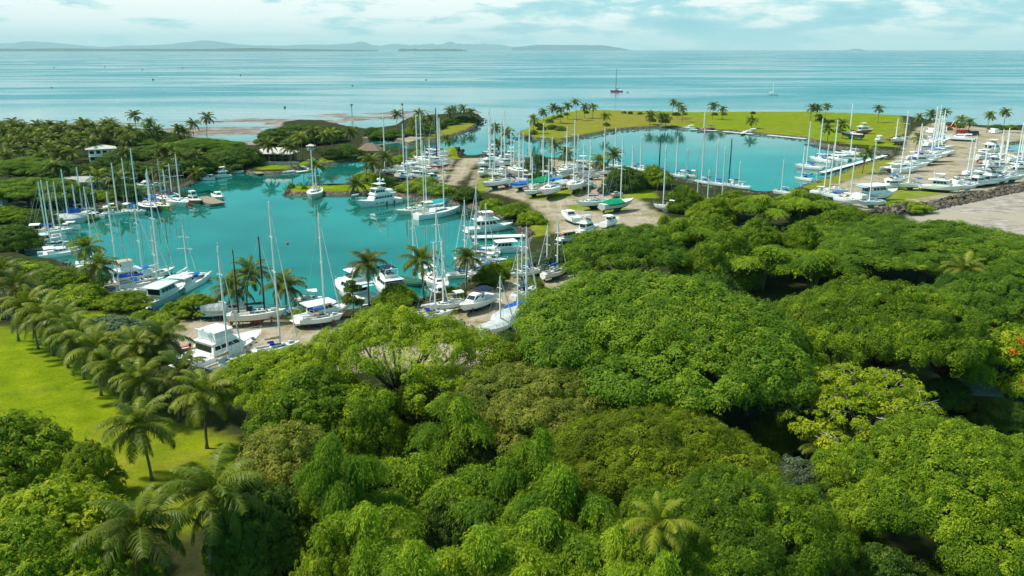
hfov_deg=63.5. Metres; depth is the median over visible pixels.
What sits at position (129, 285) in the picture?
sailing yacht
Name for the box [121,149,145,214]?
sailing yacht
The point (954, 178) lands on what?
cabin boat
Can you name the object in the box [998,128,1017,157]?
sailing yacht
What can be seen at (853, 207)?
broadleaf tree
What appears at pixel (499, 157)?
sailing yacht
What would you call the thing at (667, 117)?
coconut palm
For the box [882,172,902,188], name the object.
motor cruiser
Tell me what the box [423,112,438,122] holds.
coconut palm
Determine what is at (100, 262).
coconut palm
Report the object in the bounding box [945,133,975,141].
motor cruiser
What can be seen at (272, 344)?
sailing yacht
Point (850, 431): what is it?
broadleaf tree
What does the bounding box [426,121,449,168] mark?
sailing yacht
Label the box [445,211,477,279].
sailing yacht
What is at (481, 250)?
sailing yacht
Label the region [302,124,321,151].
coconut palm
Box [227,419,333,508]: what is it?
mango tree
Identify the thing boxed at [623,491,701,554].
coconut palm
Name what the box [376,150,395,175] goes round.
coconut palm
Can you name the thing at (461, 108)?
coconut palm
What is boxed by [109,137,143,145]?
scrub tree
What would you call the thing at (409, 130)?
shore tree
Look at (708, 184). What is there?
sailing yacht
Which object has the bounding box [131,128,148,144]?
coconut palm
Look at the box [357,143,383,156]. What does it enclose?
thatched pavilion
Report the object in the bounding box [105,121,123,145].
coconut palm
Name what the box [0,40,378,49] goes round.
hills
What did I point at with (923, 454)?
rain tree
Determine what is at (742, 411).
rain tree
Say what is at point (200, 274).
cabin boat
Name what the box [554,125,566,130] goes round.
peninsula bush
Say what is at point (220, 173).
motor cruiser
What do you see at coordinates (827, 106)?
coconut palm
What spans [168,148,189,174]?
coconut palm
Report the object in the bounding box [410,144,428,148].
shore tree
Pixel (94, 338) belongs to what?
coconut palm
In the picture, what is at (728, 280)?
broadleaf tree
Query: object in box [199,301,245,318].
day boat
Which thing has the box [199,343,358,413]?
rain tree
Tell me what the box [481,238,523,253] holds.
motor cruiser
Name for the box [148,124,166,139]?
coconut palm
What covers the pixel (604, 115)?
coconut palm
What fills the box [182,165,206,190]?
coconut palm
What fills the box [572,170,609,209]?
sailing yacht
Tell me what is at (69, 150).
coconut palm
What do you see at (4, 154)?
coconut palm
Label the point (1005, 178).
sailing yacht
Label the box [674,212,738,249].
broadleaf tree
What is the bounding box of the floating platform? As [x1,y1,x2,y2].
[470,231,524,238]
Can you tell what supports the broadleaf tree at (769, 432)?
on the ground
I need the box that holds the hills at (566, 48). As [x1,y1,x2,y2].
[512,45,632,50]
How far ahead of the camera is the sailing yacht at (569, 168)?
325.35 m
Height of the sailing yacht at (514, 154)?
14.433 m
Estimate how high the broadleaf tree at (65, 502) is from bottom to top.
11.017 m
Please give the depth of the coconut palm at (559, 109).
561.64 m
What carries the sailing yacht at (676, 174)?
on the sea
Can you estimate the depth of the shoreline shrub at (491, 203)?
261.05 m
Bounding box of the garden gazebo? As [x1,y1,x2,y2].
[307,144,315,150]
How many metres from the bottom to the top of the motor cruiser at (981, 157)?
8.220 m
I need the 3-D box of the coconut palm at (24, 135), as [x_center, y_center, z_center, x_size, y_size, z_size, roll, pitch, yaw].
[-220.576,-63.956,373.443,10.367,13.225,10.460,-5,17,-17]
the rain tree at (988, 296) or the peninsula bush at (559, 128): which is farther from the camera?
the peninsula bush at (559, 128)
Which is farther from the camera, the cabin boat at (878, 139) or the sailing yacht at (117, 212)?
the cabin boat at (878, 139)
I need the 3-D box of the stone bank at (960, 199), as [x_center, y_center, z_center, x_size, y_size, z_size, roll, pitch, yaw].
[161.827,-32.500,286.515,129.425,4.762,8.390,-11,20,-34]
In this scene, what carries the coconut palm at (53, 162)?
on the ground
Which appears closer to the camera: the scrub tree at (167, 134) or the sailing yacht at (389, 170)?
the sailing yacht at (389, 170)
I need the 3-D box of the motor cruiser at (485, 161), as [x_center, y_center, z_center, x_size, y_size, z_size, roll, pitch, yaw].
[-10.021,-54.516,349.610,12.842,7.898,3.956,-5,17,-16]
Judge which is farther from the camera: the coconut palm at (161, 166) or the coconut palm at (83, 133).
the coconut palm at (83, 133)
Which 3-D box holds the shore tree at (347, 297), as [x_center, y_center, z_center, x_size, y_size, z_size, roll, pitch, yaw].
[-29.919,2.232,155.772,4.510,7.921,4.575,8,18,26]
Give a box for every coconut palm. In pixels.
[0,124,15,145]
[0,134,19,149]
[0,148,18,177]
[0,256,24,320]
[0,267,45,341]
[0,284,53,349]
[1,118,18,130]
[2,117,24,124]
[4,142,26,157]
[6,127,20,138]
[10,132,33,155]
[14,121,32,132]
[14,292,69,356]
[15,137,41,154]
[18,132,40,146]
[20,143,44,157]
[21,125,42,136]
[27,119,45,130]
[27,150,51,158]
[28,299,95,367]
[30,135,54,156]
[32,129,55,156]
[34,124,58,134]
[39,120,57,129]
[39,139,57,156]
[40,157,66,175]
[43,313,109,379]
[44,132,60,147]
[44,145,68,160]
[50,122,68,137]
[54,137,73,154]
[57,120,69,133]
[58,145,85,163]
[59,130,83,151]
[62,136,80,160]
[63,321,127,395]
[65,122,84,149]
[65,233,105,270]
[69,482,201,575]
[71,117,91,127]
[72,119,89,131]
[75,250,121,289]
[76,130,89,152]
[81,121,100,133]
[81,135,99,148]
[81,343,145,409]
[82,166,111,189]
[87,126,108,142]
[94,118,114,135]
[95,394,178,480]
[101,126,117,145]
[103,325,166,392]
[105,117,118,127]
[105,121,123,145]
[105,169,132,197]
[108,356,171,422]
[111,127,128,146]
[112,145,138,158]
[117,132,137,146]
[123,123,139,137]
[125,110,142,130]
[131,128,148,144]
[131,316,196,376]
[135,122,153,138]
[140,116,158,141]
[147,161,172,189]
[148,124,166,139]
[148,347,212,422]
[150,142,173,159]
[153,443,266,575]
[158,144,180,160]
[165,367,239,448]
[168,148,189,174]
[170,123,184,138]
[174,125,193,139]
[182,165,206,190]
[184,117,201,137]
[186,148,208,161]
[198,112,216,124]
[208,272,256,302]
[227,255,270,306]
[257,138,279,161]
[259,268,307,309]
[277,138,301,166]
[291,131,308,159]
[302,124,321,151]
[304,157,329,183]
[315,129,333,149]
[323,127,342,146]
[342,126,359,145]
[344,175,371,193]
[345,248,387,305]
[357,152,382,182]
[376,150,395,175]
[390,109,404,126]
[397,245,441,299]
[407,119,421,135]
[412,108,425,115]
[416,117,430,130]
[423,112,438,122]
[440,134,454,146]
[443,106,457,117]
[449,105,458,116]
[450,245,486,290]
[457,104,469,122]
[465,108,475,118]
[488,122,503,149]
[491,138,507,151]
[496,127,514,151]
[527,114,541,129]
[538,108,549,121]
[546,137,563,166]
[547,103,559,113]
[555,105,565,122]
[555,145,575,164]
[562,102,572,118]
[570,98,580,120]
[579,103,589,111]
[588,103,598,111]
[588,153,613,170]
[601,111,611,120]
[602,146,625,168]
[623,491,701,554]
[643,109,657,123]
[654,111,668,125]
[658,112,672,127]
[668,98,677,118]
[674,101,684,117]
[678,105,687,114]
[707,102,719,118]
[717,106,727,115]
[745,115,758,127]
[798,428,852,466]
[805,103,818,118]
[814,104,824,120]
[817,334,839,396]
[819,122,838,141]
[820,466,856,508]
[821,103,832,115]
[835,118,849,138]
[856,145,880,172]
[872,105,885,122]
[909,131,927,153]
[913,113,923,121]
[922,109,938,125]
[938,108,951,130]
[938,251,988,277]
[953,115,968,133]
[965,118,977,132]
[983,111,997,132]
[998,107,1013,132]
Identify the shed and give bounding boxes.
[952,381,1003,403]
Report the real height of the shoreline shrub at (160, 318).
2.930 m
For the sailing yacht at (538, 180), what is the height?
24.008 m
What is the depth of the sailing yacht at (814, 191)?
281.77 m
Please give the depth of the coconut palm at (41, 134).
384.25 m
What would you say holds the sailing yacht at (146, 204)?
on the sea
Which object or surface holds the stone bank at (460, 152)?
on the ground
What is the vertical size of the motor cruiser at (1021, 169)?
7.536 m
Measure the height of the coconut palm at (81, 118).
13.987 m
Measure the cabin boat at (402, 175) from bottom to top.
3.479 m
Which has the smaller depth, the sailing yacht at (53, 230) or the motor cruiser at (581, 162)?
the sailing yacht at (53, 230)
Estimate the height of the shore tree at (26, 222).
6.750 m
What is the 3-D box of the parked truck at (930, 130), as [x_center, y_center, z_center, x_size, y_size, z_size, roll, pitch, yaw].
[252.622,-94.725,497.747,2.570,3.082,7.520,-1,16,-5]
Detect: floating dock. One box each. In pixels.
[722,130,754,134]
[768,133,806,138]
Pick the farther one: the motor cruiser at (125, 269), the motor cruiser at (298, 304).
the motor cruiser at (125, 269)
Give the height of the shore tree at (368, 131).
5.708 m
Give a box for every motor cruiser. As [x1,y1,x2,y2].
[103,258,158,287]
[140,278,185,308]
[168,319,261,368]
[210,166,231,177]
[286,289,313,312]
[289,297,350,325]
[296,289,336,308]
[335,268,377,305]
[373,262,404,292]
[408,166,427,178]
[462,210,512,233]
[475,153,503,168]
[481,147,499,155]
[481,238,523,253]
[497,154,515,165]
[502,147,516,157]
[555,229,583,242]
[567,155,593,169]
[574,214,598,232]
[851,183,898,199]
[853,124,872,133]
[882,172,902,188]
[904,151,934,163]
[919,171,963,192]
[966,166,988,186]
[978,139,1000,153]
[983,168,1002,185]
[1006,160,1023,173]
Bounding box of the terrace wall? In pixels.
[259,161,299,164]
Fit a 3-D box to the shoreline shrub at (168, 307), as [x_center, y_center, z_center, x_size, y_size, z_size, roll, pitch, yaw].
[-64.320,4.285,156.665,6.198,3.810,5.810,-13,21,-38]
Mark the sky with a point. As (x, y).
(626, 24)
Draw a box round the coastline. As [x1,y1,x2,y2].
[0,48,378,50]
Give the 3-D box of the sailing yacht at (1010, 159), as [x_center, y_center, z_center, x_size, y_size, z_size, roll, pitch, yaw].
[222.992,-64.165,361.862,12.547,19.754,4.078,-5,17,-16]
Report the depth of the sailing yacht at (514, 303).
154.07 m
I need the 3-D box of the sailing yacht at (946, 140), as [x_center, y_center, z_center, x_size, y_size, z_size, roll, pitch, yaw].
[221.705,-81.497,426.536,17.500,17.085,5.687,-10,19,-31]
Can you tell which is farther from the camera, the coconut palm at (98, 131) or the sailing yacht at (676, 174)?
the coconut palm at (98, 131)
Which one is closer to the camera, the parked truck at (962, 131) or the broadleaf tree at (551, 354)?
the broadleaf tree at (551, 354)
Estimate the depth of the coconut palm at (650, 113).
554.99 m
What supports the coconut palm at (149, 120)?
on the ground
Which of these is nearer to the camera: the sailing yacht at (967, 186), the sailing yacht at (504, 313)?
the sailing yacht at (504, 313)
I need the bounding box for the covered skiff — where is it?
[226,170,243,173]
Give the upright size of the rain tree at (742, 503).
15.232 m
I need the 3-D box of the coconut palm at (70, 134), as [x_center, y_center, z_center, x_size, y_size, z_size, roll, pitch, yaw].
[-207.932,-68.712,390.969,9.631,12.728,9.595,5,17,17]
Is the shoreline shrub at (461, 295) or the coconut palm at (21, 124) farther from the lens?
the coconut palm at (21, 124)
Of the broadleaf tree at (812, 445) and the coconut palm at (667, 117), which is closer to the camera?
the broadleaf tree at (812, 445)
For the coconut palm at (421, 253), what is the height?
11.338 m
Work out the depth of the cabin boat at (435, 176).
316.68 m
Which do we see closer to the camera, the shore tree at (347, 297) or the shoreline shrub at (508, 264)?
the shore tree at (347, 297)
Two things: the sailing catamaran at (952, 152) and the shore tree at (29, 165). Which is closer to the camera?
the shore tree at (29, 165)
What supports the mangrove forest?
on the sea
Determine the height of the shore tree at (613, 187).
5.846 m
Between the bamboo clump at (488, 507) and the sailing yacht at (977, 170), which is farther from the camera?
the sailing yacht at (977, 170)
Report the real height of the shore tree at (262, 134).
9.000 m
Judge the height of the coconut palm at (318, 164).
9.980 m
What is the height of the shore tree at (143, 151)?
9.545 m
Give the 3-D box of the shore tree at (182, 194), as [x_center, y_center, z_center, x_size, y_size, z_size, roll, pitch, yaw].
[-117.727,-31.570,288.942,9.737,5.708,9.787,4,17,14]
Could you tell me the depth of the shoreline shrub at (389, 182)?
306.51 m
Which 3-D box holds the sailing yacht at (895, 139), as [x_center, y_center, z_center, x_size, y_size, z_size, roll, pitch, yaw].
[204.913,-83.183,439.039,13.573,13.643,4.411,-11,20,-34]
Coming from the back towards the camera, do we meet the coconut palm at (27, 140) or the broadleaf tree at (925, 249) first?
the coconut palm at (27, 140)
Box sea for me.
[0,50,1023,316]
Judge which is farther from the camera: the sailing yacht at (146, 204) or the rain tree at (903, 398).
the sailing yacht at (146, 204)
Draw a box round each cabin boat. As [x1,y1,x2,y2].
[52,221,80,229]
[137,181,152,187]
[149,182,163,187]
[190,272,211,280]
[200,174,216,179]
[211,191,223,199]
[394,170,412,179]
[426,173,441,179]
[428,285,446,293]
[459,285,498,311]
[473,247,500,255]
[477,165,488,176]
[482,252,507,262]
[553,169,568,177]
[561,209,582,223]
[569,172,582,178]
[590,166,600,170]
[598,214,618,227]
[610,191,622,197]
[874,135,882,142]
[949,175,960,182]
[983,156,1003,162]
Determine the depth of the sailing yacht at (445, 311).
151.60 m
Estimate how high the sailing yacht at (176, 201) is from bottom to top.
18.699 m
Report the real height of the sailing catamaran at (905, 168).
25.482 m
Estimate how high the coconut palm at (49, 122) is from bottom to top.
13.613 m
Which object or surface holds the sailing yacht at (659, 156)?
on the sea
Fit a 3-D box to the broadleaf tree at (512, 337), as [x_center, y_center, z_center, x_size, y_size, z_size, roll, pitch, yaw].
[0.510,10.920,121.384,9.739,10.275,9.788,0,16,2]
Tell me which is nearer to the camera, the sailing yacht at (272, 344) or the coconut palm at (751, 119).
the sailing yacht at (272, 344)
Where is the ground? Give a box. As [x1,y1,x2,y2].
[0,110,1023,575]
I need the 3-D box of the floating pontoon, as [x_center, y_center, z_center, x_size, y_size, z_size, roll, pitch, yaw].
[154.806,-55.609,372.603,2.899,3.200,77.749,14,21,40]
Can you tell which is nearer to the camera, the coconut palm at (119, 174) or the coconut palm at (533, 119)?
the coconut palm at (119, 174)
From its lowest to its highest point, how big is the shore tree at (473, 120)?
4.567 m
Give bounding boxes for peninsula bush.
[546,125,557,129]
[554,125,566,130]
[820,119,831,122]
[986,124,1007,129]
[1006,124,1018,128]
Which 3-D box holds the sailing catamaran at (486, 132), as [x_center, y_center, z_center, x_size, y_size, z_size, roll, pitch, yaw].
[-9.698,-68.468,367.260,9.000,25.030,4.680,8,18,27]
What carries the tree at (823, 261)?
on the ground
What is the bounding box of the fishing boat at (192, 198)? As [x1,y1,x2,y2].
[182,190,201,203]
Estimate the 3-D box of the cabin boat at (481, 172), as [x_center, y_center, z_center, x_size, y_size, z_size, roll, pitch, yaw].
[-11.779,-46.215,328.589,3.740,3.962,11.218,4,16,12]
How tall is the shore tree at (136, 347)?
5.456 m
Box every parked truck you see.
[926,128,936,133]
[955,129,969,133]
[989,128,998,133]
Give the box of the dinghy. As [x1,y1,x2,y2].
[173,343,191,350]
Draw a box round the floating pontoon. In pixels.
[818,153,887,173]
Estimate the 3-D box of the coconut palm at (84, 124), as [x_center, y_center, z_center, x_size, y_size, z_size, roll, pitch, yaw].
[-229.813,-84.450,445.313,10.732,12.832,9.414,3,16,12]
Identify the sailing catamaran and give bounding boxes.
[28,182,66,241]
[37,182,79,257]
[75,185,112,269]
[80,175,110,218]
[165,225,211,292]
[393,108,419,169]
[421,141,440,173]
[423,114,449,154]
[425,108,450,162]
[480,107,498,159]
[610,69,622,91]
[820,120,853,161]
[879,111,918,173]
[933,122,956,156]
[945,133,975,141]
[1003,144,1023,166]
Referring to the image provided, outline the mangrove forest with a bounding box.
[398,49,466,50]
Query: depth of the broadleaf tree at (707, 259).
159.82 m
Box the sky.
[0,0,1023,49]
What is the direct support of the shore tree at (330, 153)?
on the ground
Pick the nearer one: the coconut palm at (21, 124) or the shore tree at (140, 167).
the shore tree at (140, 167)
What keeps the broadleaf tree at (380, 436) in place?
on the ground
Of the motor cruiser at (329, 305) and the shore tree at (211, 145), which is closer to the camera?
the motor cruiser at (329, 305)
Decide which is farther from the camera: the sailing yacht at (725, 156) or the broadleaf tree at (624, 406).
the sailing yacht at (725, 156)
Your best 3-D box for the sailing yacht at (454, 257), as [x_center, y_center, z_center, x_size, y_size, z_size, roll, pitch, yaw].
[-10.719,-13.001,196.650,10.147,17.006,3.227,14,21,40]
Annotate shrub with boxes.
[5,260,61,277]
[41,283,114,311]
[76,190,114,202]
[93,290,157,310]
[99,204,125,211]
[130,309,156,320]
[146,312,180,325]
[159,301,182,315]
[174,309,198,319]
[287,183,294,188]
[289,308,305,321]
[354,171,377,181]
[366,175,394,186]
[392,154,409,162]
[393,181,424,192]
[409,150,423,157]
[413,176,439,184]
[418,183,456,195]
[438,286,467,301]
[478,198,503,210]
[500,255,537,276]
[515,210,549,225]
[515,276,548,292]
[878,200,936,212]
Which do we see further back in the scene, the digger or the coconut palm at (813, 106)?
the coconut palm at (813, 106)
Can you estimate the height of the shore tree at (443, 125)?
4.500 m
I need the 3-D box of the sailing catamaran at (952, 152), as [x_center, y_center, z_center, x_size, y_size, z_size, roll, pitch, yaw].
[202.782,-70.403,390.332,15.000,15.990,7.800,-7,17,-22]
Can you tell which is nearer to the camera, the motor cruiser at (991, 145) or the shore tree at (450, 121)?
the motor cruiser at (991, 145)
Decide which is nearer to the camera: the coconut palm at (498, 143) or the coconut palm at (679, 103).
the coconut palm at (498, 143)
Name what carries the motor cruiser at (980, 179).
on the ground
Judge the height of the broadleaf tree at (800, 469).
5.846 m
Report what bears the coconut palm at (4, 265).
on the ground
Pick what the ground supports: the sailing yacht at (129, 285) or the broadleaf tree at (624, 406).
the broadleaf tree at (624, 406)
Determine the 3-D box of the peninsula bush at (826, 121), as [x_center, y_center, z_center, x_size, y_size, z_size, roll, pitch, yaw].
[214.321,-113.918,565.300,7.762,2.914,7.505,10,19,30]
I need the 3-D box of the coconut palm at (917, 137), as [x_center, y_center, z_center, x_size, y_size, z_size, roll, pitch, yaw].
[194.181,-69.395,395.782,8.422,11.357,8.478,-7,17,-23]
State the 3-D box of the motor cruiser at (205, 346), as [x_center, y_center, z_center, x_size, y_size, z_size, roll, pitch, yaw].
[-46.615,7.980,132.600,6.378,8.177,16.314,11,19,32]
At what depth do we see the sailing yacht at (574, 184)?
286.95 m
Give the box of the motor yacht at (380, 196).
[356,177,402,207]
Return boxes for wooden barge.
[198,196,225,205]
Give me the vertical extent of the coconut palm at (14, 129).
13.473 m
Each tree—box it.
[0,156,63,177]
[0,176,82,208]
[0,205,37,222]
[0,222,47,251]
[0,283,53,319]
[0,408,78,498]
[0,471,138,575]
[0,514,107,575]
[2,209,64,228]
[23,266,113,291]
[28,162,89,178]
[32,183,95,208]
[46,213,64,223]
[55,313,161,354]
[55,436,130,496]
[55,532,165,575]
[80,137,113,145]
[81,163,111,177]
[85,214,100,221]
[92,154,135,169]
[101,145,168,161]
[106,183,151,197]
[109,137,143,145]
[109,160,156,181]
[113,330,176,366]
[133,133,161,139]
[137,139,159,144]
[147,130,171,138]
[150,137,250,155]
[160,137,178,142]
[161,153,220,175]
[162,134,187,140]
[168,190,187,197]
[170,292,219,318]
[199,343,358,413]
[201,477,311,575]
[202,161,233,174]
[203,150,252,170]
[226,146,267,164]
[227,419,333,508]
[239,362,364,461]
[253,128,279,144]
[258,124,330,144]
[277,301,520,421]
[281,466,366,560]
[317,126,347,143]
[320,147,345,159]
[331,396,409,491]
[335,144,363,157]
[340,280,364,316]
[361,127,380,135]
[367,130,394,138]
[371,282,418,306]
[381,129,408,136]
[381,375,465,451]
[405,126,428,134]
[409,504,473,556]
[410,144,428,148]
[423,123,434,132]
[427,427,514,497]
[432,122,447,128]
[438,360,616,469]
[440,117,460,124]
[452,187,481,200]
[455,115,469,121]
[468,117,480,122]
[470,261,510,285]
[483,331,540,372]
[492,202,533,217]
[511,267,819,416]
[520,154,555,171]
[520,169,544,179]
[524,250,568,276]
[534,399,793,525]
[536,343,562,383]
[548,243,574,265]
[558,223,692,276]
[591,378,632,441]
[595,460,860,575]
[597,180,622,194]
[601,166,647,192]
[638,164,674,187]
[651,384,723,422]
[664,184,705,213]
[664,323,838,416]
[668,241,733,284]
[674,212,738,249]
[684,196,736,224]
[686,229,761,293]
[706,270,746,297]
[714,189,757,214]
[727,244,825,291]
[734,216,780,249]
[748,412,806,457]
[760,453,824,486]
[765,248,877,292]
[771,272,992,395]
[774,360,946,456]
[775,220,834,276]
[781,193,840,221]
[785,207,881,265]
[791,479,841,521]
[798,414,856,456]
[810,410,1023,575]
[814,216,1023,284]
[818,507,886,552]
[827,539,933,575]
[831,204,869,216]
[868,212,907,238]
[893,324,1002,384]
[901,236,1023,276]
[920,376,976,413]
[923,270,1023,332]
[925,536,1022,575]
[937,319,1023,398]
[967,396,1023,435]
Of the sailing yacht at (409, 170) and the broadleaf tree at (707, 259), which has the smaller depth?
the broadleaf tree at (707, 259)
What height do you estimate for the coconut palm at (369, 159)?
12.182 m
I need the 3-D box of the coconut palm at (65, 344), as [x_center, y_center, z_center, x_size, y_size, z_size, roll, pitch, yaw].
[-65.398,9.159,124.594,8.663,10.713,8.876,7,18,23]
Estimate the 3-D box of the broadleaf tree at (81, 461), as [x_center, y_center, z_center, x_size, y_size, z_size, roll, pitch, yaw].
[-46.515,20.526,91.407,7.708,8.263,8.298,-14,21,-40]
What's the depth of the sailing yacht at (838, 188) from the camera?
285.32 m
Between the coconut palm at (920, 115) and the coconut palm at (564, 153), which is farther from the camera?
the coconut palm at (920, 115)
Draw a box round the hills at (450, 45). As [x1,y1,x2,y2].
[354,41,521,49]
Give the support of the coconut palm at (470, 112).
on the ground
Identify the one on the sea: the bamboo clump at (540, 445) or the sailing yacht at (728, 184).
the sailing yacht at (728, 184)
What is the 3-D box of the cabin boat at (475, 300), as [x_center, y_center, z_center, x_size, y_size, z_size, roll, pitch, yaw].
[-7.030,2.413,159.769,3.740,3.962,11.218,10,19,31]
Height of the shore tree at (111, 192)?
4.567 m
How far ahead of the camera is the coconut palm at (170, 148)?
335.45 m
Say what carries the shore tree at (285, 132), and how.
on the ground
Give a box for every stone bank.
[59,260,507,321]
[283,188,362,198]
[445,206,534,238]
[454,114,486,139]
[454,147,467,157]
[500,152,887,193]
[507,129,798,144]
[804,144,889,155]
[866,181,1023,214]
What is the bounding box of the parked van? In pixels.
[967,131,978,134]
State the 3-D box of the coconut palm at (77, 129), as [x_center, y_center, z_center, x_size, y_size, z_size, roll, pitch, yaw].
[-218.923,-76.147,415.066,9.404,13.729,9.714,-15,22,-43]
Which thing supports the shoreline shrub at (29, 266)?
on the ground
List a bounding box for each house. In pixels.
[0,192,18,206]
[61,176,108,189]
[85,144,116,162]
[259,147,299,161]
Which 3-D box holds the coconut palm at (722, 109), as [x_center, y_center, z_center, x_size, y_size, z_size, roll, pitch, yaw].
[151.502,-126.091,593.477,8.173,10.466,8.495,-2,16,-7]
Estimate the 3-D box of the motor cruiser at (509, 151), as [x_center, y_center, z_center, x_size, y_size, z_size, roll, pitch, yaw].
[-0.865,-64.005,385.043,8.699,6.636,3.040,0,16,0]
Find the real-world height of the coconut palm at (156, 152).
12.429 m
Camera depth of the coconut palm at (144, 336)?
118.96 m
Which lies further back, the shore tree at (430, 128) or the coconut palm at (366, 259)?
the shore tree at (430, 128)
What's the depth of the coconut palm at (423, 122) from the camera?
478.56 m
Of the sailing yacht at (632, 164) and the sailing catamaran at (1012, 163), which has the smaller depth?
the sailing catamaran at (1012, 163)
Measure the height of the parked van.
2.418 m
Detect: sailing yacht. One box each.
[24,180,69,250]
[29,179,73,233]
[39,170,88,223]
[62,184,81,212]
[67,167,91,209]
[92,192,138,292]
[102,163,128,215]
[113,205,163,289]
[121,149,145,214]
[134,225,172,293]
[136,173,157,211]
[138,168,174,277]
[148,158,169,210]
[155,170,170,201]
[164,154,188,207]
[202,245,246,376]
[226,237,285,324]
[250,199,299,353]
[298,213,342,327]
[306,150,323,198]
[378,114,396,174]
[388,146,435,214]
[397,124,413,172]
[400,211,425,287]
[401,115,427,165]
[413,115,435,163]
[413,140,459,219]
[416,240,452,319]
[418,208,448,289]
[425,113,447,157]
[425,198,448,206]
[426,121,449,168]
[427,241,464,309]
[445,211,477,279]
[453,200,483,269]
[465,214,489,279]
[466,188,491,260]
[469,204,500,263]
[478,276,514,336]
[479,116,497,162]
[482,163,509,189]
[483,128,503,171]
[487,118,504,177]
[490,255,527,328]
[492,109,512,159]
[495,120,512,165]
[499,131,517,176]
[502,170,515,186]
[503,224,536,308]
[506,145,527,176]
[508,140,524,165]
[509,248,536,301]
[510,145,528,190]
[510,232,539,279]
[513,129,527,160]
[515,133,534,180]
[520,118,533,163]
[524,157,541,196]
[527,122,551,187]
[529,145,536,169]
[537,223,558,269]
[540,160,561,197]
[540,221,565,280]
[545,137,562,180]
[552,179,567,188]
[560,127,578,174]
[566,120,583,192]
[571,134,587,173]
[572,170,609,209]
[580,146,593,189]
[584,140,599,179]
[597,127,610,175]
[598,138,633,212]
[608,128,624,167]
[626,146,642,167]
[633,136,649,170]
[653,145,674,211]
[655,139,668,171]
[670,136,686,177]
[680,149,697,177]
[693,128,711,184]
[697,113,714,130]
[702,168,713,197]
[709,140,727,186]
[715,145,736,199]
[720,139,740,186]
[730,162,751,188]
[772,160,795,194]
[794,147,813,181]
[795,121,823,169]
[809,118,835,163]
[810,144,832,196]
[820,144,843,199]
[825,155,849,193]
[833,148,861,204]
[841,103,864,139]
[841,135,865,154]
[858,141,886,207]
[884,140,908,182]
[890,118,903,143]
[899,153,922,189]
[904,123,929,167]
[906,128,923,158]
[917,118,944,152]
[919,107,942,164]
[920,110,954,150]
[922,105,944,145]
[926,115,949,161]
[927,116,949,143]
[952,139,973,184]
[957,135,978,191]
[962,142,996,176]
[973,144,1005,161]
[982,129,1008,168]
[984,139,1007,173]
[987,133,1014,170]
[996,167,1010,183]
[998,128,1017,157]
[999,123,1023,182]
[1006,136,1023,163]
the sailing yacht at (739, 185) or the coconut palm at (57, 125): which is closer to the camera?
the sailing yacht at (739, 185)
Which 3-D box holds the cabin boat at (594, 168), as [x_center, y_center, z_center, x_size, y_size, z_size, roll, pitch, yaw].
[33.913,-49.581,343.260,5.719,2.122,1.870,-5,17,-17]
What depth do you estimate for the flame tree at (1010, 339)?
113.27 m
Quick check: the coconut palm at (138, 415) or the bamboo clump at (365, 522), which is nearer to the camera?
the bamboo clump at (365, 522)
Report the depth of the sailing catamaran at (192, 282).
181.13 m
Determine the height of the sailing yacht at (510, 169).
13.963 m
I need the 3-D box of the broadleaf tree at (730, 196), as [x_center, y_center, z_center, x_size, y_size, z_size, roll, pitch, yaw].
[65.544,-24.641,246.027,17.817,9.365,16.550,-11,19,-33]
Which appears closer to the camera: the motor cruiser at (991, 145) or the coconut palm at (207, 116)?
the motor cruiser at (991, 145)
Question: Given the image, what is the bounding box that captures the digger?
[945,122,957,129]
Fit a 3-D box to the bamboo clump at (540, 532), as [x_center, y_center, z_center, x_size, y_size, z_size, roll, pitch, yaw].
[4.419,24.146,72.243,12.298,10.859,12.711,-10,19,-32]
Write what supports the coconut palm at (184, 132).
on the ground
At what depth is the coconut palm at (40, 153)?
320.61 m
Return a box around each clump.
[289,521,371,575]
[290,433,399,519]
[308,500,431,575]
[354,450,483,542]
[371,536,469,575]
[402,393,499,471]
[423,521,560,575]
[440,453,564,537]
[481,424,585,528]
[487,561,565,575]
[491,506,619,575]
[503,464,627,575]
[551,517,650,575]
[607,548,694,575]
[640,214,674,233]
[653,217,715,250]
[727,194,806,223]
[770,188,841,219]
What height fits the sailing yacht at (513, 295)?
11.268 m
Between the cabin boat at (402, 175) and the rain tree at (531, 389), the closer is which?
the rain tree at (531, 389)
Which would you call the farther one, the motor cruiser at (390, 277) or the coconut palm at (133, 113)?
the coconut palm at (133, 113)
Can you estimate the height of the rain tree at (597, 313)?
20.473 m
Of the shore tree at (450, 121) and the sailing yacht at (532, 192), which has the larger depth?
the shore tree at (450, 121)
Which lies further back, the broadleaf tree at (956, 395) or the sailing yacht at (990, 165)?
the sailing yacht at (990, 165)
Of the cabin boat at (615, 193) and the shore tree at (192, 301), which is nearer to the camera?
the shore tree at (192, 301)
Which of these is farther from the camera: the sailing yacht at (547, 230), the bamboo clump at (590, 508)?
the sailing yacht at (547, 230)
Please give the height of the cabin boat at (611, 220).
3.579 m
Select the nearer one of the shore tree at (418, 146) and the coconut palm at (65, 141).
the coconut palm at (65, 141)
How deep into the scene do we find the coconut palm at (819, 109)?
577.63 m
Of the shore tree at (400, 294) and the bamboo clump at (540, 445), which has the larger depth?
the shore tree at (400, 294)
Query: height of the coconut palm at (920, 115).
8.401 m
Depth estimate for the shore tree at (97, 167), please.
311.45 m
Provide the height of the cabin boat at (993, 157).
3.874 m
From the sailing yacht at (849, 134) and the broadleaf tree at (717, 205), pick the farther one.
the sailing yacht at (849, 134)

